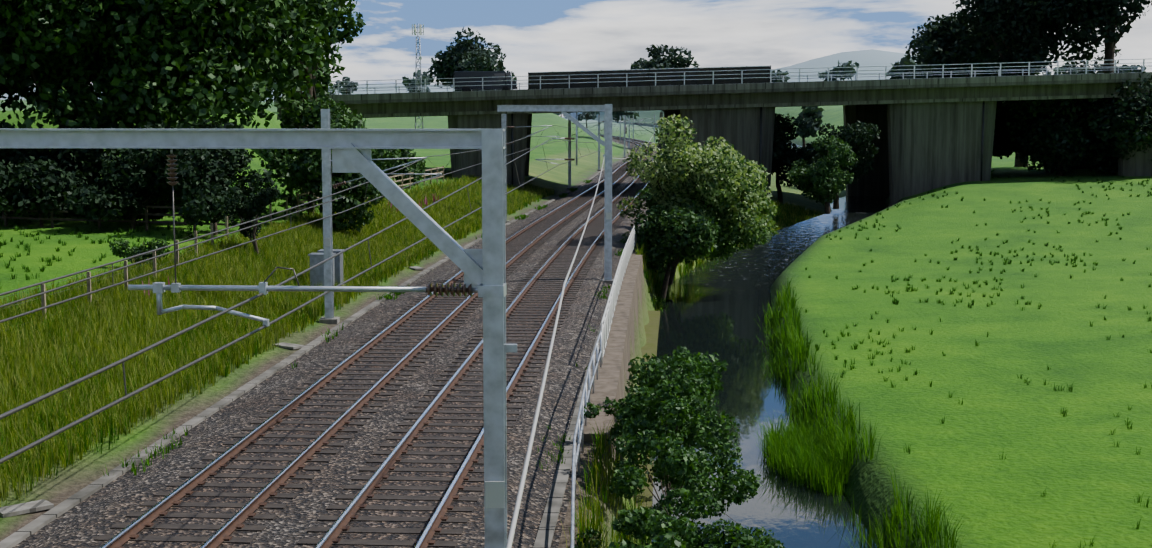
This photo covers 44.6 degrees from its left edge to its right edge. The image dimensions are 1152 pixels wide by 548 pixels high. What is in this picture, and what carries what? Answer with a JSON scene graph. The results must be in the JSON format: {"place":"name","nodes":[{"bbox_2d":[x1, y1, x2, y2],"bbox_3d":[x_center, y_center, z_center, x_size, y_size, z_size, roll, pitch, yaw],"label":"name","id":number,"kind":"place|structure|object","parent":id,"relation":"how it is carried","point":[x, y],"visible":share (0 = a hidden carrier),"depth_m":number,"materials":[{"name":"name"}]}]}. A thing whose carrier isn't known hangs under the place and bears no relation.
{"place":"outdoors","nodes":[
{"label":"outdoors","id":0,"kind":"place"},
{"bbox_2d":[0,119,656,463],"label":"overhead wires","id":1,"kind":"object","parent":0,"point":[58,431],"visible":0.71,"depth_m":17.07,"materials":[{"name":"grey metal"}]},
{"bbox_2d":[412,23,423,128],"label":"telecom tower","id":2,"kind":"structure","parent":0,"point":[420,32],"depth_m":296.03,"materials":[{"name":"grey metal"}]},
{"bbox_2d":[0,49,1151,547],"bbox_3d":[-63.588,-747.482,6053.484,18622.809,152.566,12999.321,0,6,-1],"label":"terrain","id":3,"kind":"structure","parent":0,"point":[1084,473],"depth_m":52.96,"materials":[{"name":"green plant"}]},
{"bbox_2d":[0,119,80,219],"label":"tree","id":4,"kind":"object","parent":3,"relation":"on","point":[12,157],"visible":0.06,"depth_m":65.92,"materials":[{"name":"green plant"}]},
{"bbox_2d":[0,156,95,226],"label":"tree","id":5,"kind":"object","parent":3,"relation":"on","point":[47,183],"visible":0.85,"depth_m":63.03,"materials":[{"name":"green plant"}]},
{"bbox_2d":[23,116,171,222],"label":"tree","id":6,"kind":"object","parent":3,"relation":"on","point":[88,161],"visible":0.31,"depth_m":66.56,"materials":[{"name":"green plant"}]},
{"bbox_2d":[0,0,215,215],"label":"tree","id":7,"kind":"object","parent":3,"relation":"on","point":[44,63],"visible":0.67,"depth_m":67.88,"materials":[{"name":"green plant"}]},
{"bbox_2d":[60,148,180,230],"bbox_3d":[-20.295,-3.860,63.436,4.042,4.373,6.491,2,7,21],"label":"tree","id":8,"kind":"object","parent":3,"relation":"on","point":[113,193],"visible":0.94,"depth_m":62.28,"materials":[{"name":"green plant"}]},
{"bbox_2d":[109,237,170,265],"bbox_3d":[-15.151,-0.557,48.878,2.078,1.456,1.246,0,6,-1],"label":"shrub","id":9,"kind":"object","parent":3,"relation":"on","point":[123,245],"visible":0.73,"depth_m":48.63,"materials":[{"name":"green plant"}]},
{"bbox_2d":[101,117,256,224],"bbox_3d":[-18.233,-4.619,65.706,6.982,5.414,6.191,6,9,42],"label":"tree","id":10,"kind":"object","parent":3,"relation":"on","point":[178,199],"visible":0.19,"depth_m":64.79,"materials":[{"name":"green plant"}]},
{"bbox_2d":[0,178,399,287],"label":"field tufts","id":11,"kind":"object","parent":3,"relation":"on","point":[42,269],"depth_m":60.69,"materials":[{"name":"green plant"}]},
{"bbox_2d":[0,0,145,213],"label":"tree","id":12,"kind":"object","parent":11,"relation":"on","point":[15,103],"visible":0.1,"depth_m":67.57,"materials":[{"name":"green plant"}]},
{"bbox_2d":[33,56,293,187],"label":"tree","id":13,"kind":"object","parent":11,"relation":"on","point":[248,123],"visible":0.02,"depth_m":90.20,"materials":[{"name":"green plant"}]},
{"bbox_2d":[0,0,356,211],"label":"tree","id":14,"kind":"object","parent":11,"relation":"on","point":[243,37],"visible":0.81,"depth_m":70.02,"materials":[{"name":"green plant"}]},
{"bbox_2d":[159,149,275,235],"bbox_3d":[-15.517,-3.770,61.714,5.016,4.731,5.770,-2,7,-20],"label":"tree","id":15,"kind":"object","parent":3,"relation":"on","point":[209,174],"visible":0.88,"depth_m":61.02,"materials":[{"name":"green plant"}]},
{"bbox_2d":[0,166,443,320],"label":"fences","id":16,"kind":"object","parent":3,"relation":"on","point":[52,219],"visible":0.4,"depth_m":63.22,"materials":[{"name":"grey wood"}]},
{"bbox_2d":[224,185,279,253],"bbox_3d":[-12.834,-1.914,56.097,2.450,3.367,1.944,0,6,-1],"label":"tree","id":17,"kind":"object","parent":3,"relation":"on","point":[239,204],"visible":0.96,"depth_m":55.62,"materials":[{"name":"green plant"}]},
{"bbox_2d":[0,128,516,547],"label":"gantry","id":18,"kind":"object","parent":3,"relation":"on","point":[483,269],"visible":1,"depth_m":14.32,"materials":[{"name":"grey metal"}]},
{"bbox_2d":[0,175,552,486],"bbox_3d":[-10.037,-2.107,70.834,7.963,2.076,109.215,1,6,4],"label":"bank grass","id":19,"kind":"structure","parent":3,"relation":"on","point":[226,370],"depth_m":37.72,"materials":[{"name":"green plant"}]},
{"bbox_2d":[0,173,553,506],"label":"long bank grass","id":20,"kind":"structure","parent":3,"relation":"on","point":[18,358],"depth_m":40.34,"materials":[{"name":"green plant"}]},
{"bbox_2d":[0,199,282,329],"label":"fence wires","id":21,"kind":"object","parent":20,"relation":"on","point":[116,274],"visible":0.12,"depth_m":42.17,"materials":[{"name":"grey metal"}]},
{"bbox_2d":[281,107,296,128],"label":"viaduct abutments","id":22,"kind":"object","parent":3,"relation":"on","point":[291,118],"depth_m":117.28,"materials":[{"name":"grey concrete"}]},
{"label":"viaduct road","id":23,"kind":"structure","parent":22,"relation":"on","visible":0},
{"bbox_2d":[454,71,517,90],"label":"van","id":24,"kind":"object","parent":23,"relation":"on","point":[494,81],"visible":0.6,"depth_m":119.77,"materials":[{"name":"grey paint"}]},
{"bbox_2d":[142,193,438,296],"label":"willowherb","id":25,"kind":"object","parent":3,"relation":"on","point":[425,200],"depth_m":85.33,"materials":[{"name":"plant"}]},
{"bbox_2d":[239,0,367,199],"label":"tree","id":26,"kind":"object","parent":3,"relation":"on","point":[348,26],"visible":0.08,"depth_m":87.99,"materials":[{"name":"green plant"}]},
{"bbox_2d":[0,179,610,517],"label":"lineside equipment","id":27,"kind":"object","parent":3,"relation":"on","point":[494,494],"visible":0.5,"depth_m":24.88,"materials":[{"name":"white paint"}]},
{"bbox_2d":[256,95,382,214],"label":"tree","id":28,"kind":"object","parent":3,"relation":"on","point":[311,118],"visible":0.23,"depth_m":72.16,"materials":[{"name":"green plant"}]},
{"bbox_2d":[0,168,647,547],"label":"cable trough","id":29,"kind":"object","parent":3,"relation":"on","point":[546,531],"visible":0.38,"depth_m":28.43,"materials":[{"name":"concrete"}]},
{"bbox_2d":[13,135,656,547],"bbox_3d":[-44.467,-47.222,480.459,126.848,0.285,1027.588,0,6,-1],"label":"track ballast","id":30,"kind":"structure","parent":3,"relation":"on","point":[95,515],"depth_m":29.64,"materials":[{"name":"grey gravel"}]},
{"bbox_2d":[83,144,658,547],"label":"sleepers","id":31,"kind":"object","parent":30,"relation":"on","point":[525,235],"visible":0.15,"depth_m":30.62},
{"bbox_2d":[99,134,657,547],"bbox_3d":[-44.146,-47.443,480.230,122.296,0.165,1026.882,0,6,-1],"label":"rails","id":32,"kind":"object","parent":31,"relation":"on","point":[214,540],"visible":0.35,"depth_m":29.08,"materials":[{"name":"brown"}]},
{"bbox_2d":[279,121,402,231],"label":"tree","id":33,"kind":"object","parent":3,"relation":"on","point":[305,167],"visible":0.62,"depth_m":67.53,"materials":[{"name":"green plant"}]},
{"bbox_2d":[332,76,358,93],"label":"hedge tree","id":34,"kind":"object","parent":3,"relation":"on","point":[347,85],"visible":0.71,"depth_m":555.96,"materials":[{"name":"green plant"}]},
{"bbox_2d":[103,179,647,475],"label":"weeds","id":35,"kind":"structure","parent":3,"relation":"on","point":[387,296],"depth_m":29.91,"materials":[{"name":"green plant"}]},
{"bbox_2d":[371,149,426,185],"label":"shrub","id":36,"kind":"object","parent":3,"relation":"on","point":[416,168],"visible":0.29,"depth_m":102.08,"materials":[{"name":"green plant"}]},
{"bbox_2d":[402,70,430,91],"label":"hedge tree","id":37,"kind":"object","parent":3,"relation":"on","point":[425,75],"visible":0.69,"depth_m":555.19,"materials":[{"name":"green plant"}]},
{"bbox_2d":[406,78,429,92],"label":"hedge tree","id":38,"kind":"object","parent":3,"relation":"on","point":[413,85],"visible":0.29,"depth_m":861.66,"materials":[{"name":"green plant"}]},
{"bbox_2d":[426,27,516,90],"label":"tree","id":39,"kind":"object","parent":3,"relation":"on","point":[467,54],"visible":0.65,"depth_m":245.53,"materials":[{"name":"green plant"}]},
{"bbox_2d":[319,104,662,323],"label":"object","id":40,"kind":"object","parent":3,"relation":"on","point":[329,318],"visible":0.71,"depth_m":57.27,"materials":[{"name":"grey metal"}]},
{"bbox_2d":[570,331,601,547],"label":"railing","id":41,"kind":"object","parent":3,"relation":"on","point":[575,455],"visible":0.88,"depth_m":28.07,"materials":[{"name":"grey metal"}]},
{"bbox_2d":[575,112,599,127],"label":"hedge tree","id":42,"kind":"object","parent":3,"relation":"on","point":[587,115],"visible":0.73,"depth_m":860.62,"materials":[{"name":"green plant"}]},
{"bbox_2d":[584,255,659,540],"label":"retaining wall","id":43,"kind":"structure","parent":3,"relation":"on","point":[609,382],"depth_m":42.12,"materials":[{"name":"concrete"}]},
{"bbox_2d":[601,224,638,363],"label":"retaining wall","id":44,"kind":"structure","parent":43,"relation":"on","point":[608,315],"depth_m":49.85,"materials":[{"name":"white paint"}]},
{"bbox_2d":[612,111,638,133],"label":"hedge tree","id":45,"kind":"object","parent":3,"relation":"on","point":[616,115],"visible":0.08,"depth_m":572.71,"materials":[{"name":"green plant"}]},
{"bbox_2d":[567,434,720,547],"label":"bush","id":46,"kind":"object","parent":3,"relation":"on","point":[655,521],"visible":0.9,"depth_m":22.21,"materials":[{"name":"green plant"}]},
{"bbox_2d":[633,187,659,211],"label":"shrub","id":47,"kind":"object","parent":3,"relation":"on","point":[650,200],"depth_m":84.69,"materials":[{"name":"green plant"}]},
{"bbox_2d":[623,532,685,547],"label":"bush","id":48,"kind":"object","parent":3,"relation":"on","point":[663,536],"visible":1,"depth_m":18.17,"materials":[{"name":"green plant"}]},
{"bbox_2d":[658,133,669,159],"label":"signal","id":49,"kind":"object","parent":3,"relation":"on","point":[659,147],"depth_m":119.87,"materials":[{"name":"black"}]},
{"bbox_2d":[630,44,699,111],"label":"tree","id":50,"kind":"object","parent":3,"relation":"on","point":[658,60],"visible":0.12,"depth_m":294.05,"materials":[{"name":"green plant"}]},
{"bbox_2d":[630,204,722,297],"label":"tree","id":51,"kind":"object","parent":3,"relation":"on","point":[669,225],"visible":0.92,"depth_m":71.31,"materials":[{"name":"green plant"}]},
{"bbox_2d":[584,345,774,547],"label":"tree","id":52,"kind":"object","parent":3,"relation":"on","point":[644,416],"visible":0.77,"depth_m":26.79,"materials":[{"name":"green plant"}]},
{"bbox_2d":[625,351,739,505],"bbox_3d":[2.552,3.710,33.602,2.756,4.058,6.015,0,6,-1],"label":"bush","id":53,"kind":"object","parent":3,"relation":"on","point":[654,375],"visible":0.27,"depth_m":32.74,"materials":[{"name":"green plant"}]},
{"bbox_2d":[562,199,824,547],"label":"riverbank","id":54,"kind":"structure","parent":3,"relation":"on","point":[801,217],"depth_m":27.71,"materials":[{"name":"green plant"}]},
{"bbox_2d":[639,243,752,541],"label":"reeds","id":55,"kind":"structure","parent":3,"relation":"on","point":[658,287],"depth_m":77.07,"materials":[{"name":"green plant"}]},
{"bbox_2d":[616,114,778,284],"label":"tree","id":56,"kind":"object","parent":3,"relation":"on","point":[722,186],"visible":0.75,"depth_m":74.14,"materials":[{"name":"green plant"}]},
{"bbox_2d":[671,518,784,547],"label":"bush","id":57,"kind":"object","parent":3,"relation":"on","point":[735,538],"visible":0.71,"depth_m":24.32,"materials":[{"name":"green plant"}]},
{"bbox_2d":[771,70,789,81],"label":"hedge tree","id":58,"kind":"object","parent":3,"relation":"on","point":[779,75],"visible":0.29,"depth_m":584.30,"materials":[{"name":"green plant"}]},
{"bbox_2d":[771,113,810,202],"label":"dark tree","id":59,"kind":"object","parent":3,"relation":"on","point":[785,155],"visible":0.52,"depth_m":121.61,"materials":[{"name":"green plant"}]},
{"bbox_2d":[447,97,1151,205],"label":"viaduct piers","id":60,"kind":"structure","parent":3,"relation":"on","point":[923,147],"depth_m":119.18,"materials":[{"name":"grey concrete"}]},
{"bbox_2d":[274,72,1151,119],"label":"viaduct deck","id":61,"kind":"structure","parent":60,"relation":"on","point":[860,92],"depth_m":118.00,"materials":[{"name":"grey concrete"}]},
{"bbox_2d":[528,65,770,88],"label":"viaduct noise barrier","id":62,"kind":"object","parent":61,"relation":"on","point":[674,77],"visible":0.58,"depth_m":117.16,"materials":[{"name":"grey metal"}]},
{"bbox_2d":[328,59,1151,94],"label":"railing","id":63,"kind":"object","parent":61,"relation":"on","point":[770,77],"visible":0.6,"depth_m":117.10,"materials":[{"name":"grey metal"}]},
{"bbox_2d":[511,101,984,184],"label":"viaduct downpipes","id":64,"kind":"object","parent":60,"relation":"attached to","point":[761,140],"visible":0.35,"depth_m":118.81,"materials":[{"name":"grey metal"}]},
{"bbox_2d":[793,106,824,147],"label":"hedge tree","id":65,"kind":"object","parent":3,"relation":"on","point":[808,124],"visible":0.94,"depth_m":322.39,"materials":[{"name":"green plant"}]},
{"bbox_2d":[787,135,857,213],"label":"riverside tree","id":66,"kind":"object","parent":3,"relation":"on","point":[822,180],"visible":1,"depth_m":109.12,"materials":[{"name":"green plant"}]},
{"bbox_2d":[794,121,880,208],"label":"dark tree","id":67,"kind":"object","parent":3,"relation":"on","point":[857,133],"visible":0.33,"depth_m":115.52,"materials":[{"name":"green plant"}]},
{"bbox_2d":[818,60,858,80],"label":"hedge tree","id":68,"kind":"object","parent":3,"relation":"on","point":[851,72],"visible":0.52,"depth_m":585.19,"materials":[{"name":"green plant"}]},
{"bbox_2d":[754,274,964,547],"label":"riverbank reeds","id":69,"kind":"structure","parent":3,"relation":"on","point":[791,342],"depth_m":42.01,"materials":[{"name":"green plant"}]},
{"bbox_2d":[886,57,933,78],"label":"hedge tree","id":70,"kind":"object","parent":3,"relation":"on","point":[895,67],"visible":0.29,"depth_m":351.95,"materials":[{"name":"green plant"}]},
{"bbox_2d":[904,9,1005,78],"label":"tree","id":71,"kind":"object","parent":3,"relation":"on","point":[936,41],"visible":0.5,"depth_m":154.16,"materials":[{"name":"green plant"}]},
{"bbox_2d":[804,167,1151,547],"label":"grass tufts","id":72,"kind":"object","parent":3,"relation":"on","point":[1007,261],"visible":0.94,"depth_m":70.55,"materials":[{"name":"green plant"}]},
{"bbox_2d":[952,0,1100,166],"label":"tree","id":73,"kind":"object","parent":3,"relation":"on","point":[1006,24],"visible":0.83,"depth_m":145.90,"materials":[{"name":"green plant"}]},
{"bbox_2d":[1043,67,1063,74],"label":"hedge tree","id":74,"kind":"object","parent":3,"relation":"on","point":[1050,73],"visible":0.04,"depth_m":408.92,"materials":[{"name":"green plant"}]},
{"bbox_2d":[996,73,1115,175],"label":"tree under viaduct","id":75,"kind":"object","parent":3,"relation":"on","point":[1046,143],"visible":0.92,"depth_m":121.85,"materials":[{"name":"green plant"}]},
{"bbox_2d":[1056,62,1088,74],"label":"hedge tree","id":76,"kind":"object","parent":3,"relation":"on","point":[1067,70],"visible":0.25,"depth_m":418.56,"materials":[{"name":"green plant"}]},
{"bbox_2d":[1024,0,1151,73],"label":"tree","id":77,"kind":"object","parent":3,"relation":"on","point":[1111,17],"visible":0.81,"depth_m":140.94,"materials":[{"name":"green plant"}]},
{"bbox_2d":[1096,64,1123,72],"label":"hedge tree","id":78,"kind":"object","parent":3,"relation":"on","point":[1121,71],"visible":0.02,"depth_m":431.85,"materials":[{"name":"green plant"}]},
{"bbox_2d":[1082,71,1151,173],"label":"tree under viaduct","id":79,"kind":"object","parent":3,"relation":"on","point":[1127,122],"visible":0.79,"depth_m":117.75,"materials":[{"name":"green plant"}]},
{"bbox_2d":[1122,64,1145,72],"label":"hedge tree","id":80,"kind":"object","parent":3,"relation":"on","point":[1130,71],"visible":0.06,"depth_m":448.69,"materials":[{"name":"green plant"}]},
{"bbox_2d":[6,0,1151,116],"label":"sky","id":81,"kind":"structure","parent":0,"point":[534,35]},
{"bbox_2d":[506,120,659,547],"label":"overhead wire","id":82,"kind":"object","parent":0,"point":[517,504],"visible":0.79,"depth_m":8.90,"materials":[{"name":"grey metal"}]},
{"bbox_2d":[651,143,889,547],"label":"river water","id":83,"kind":"structure","parent":0,"point":[716,308],"depth_m":58.03,"materials":[{"name":"blue liquid"}]},
{"bbox_2d":[751,397,873,496],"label":"island reeds","id":84,"kind":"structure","parent":83,"relation":"on","point":[796,454],"depth_m":38.12,"materials":[{"name":"green plant"}]}
]}

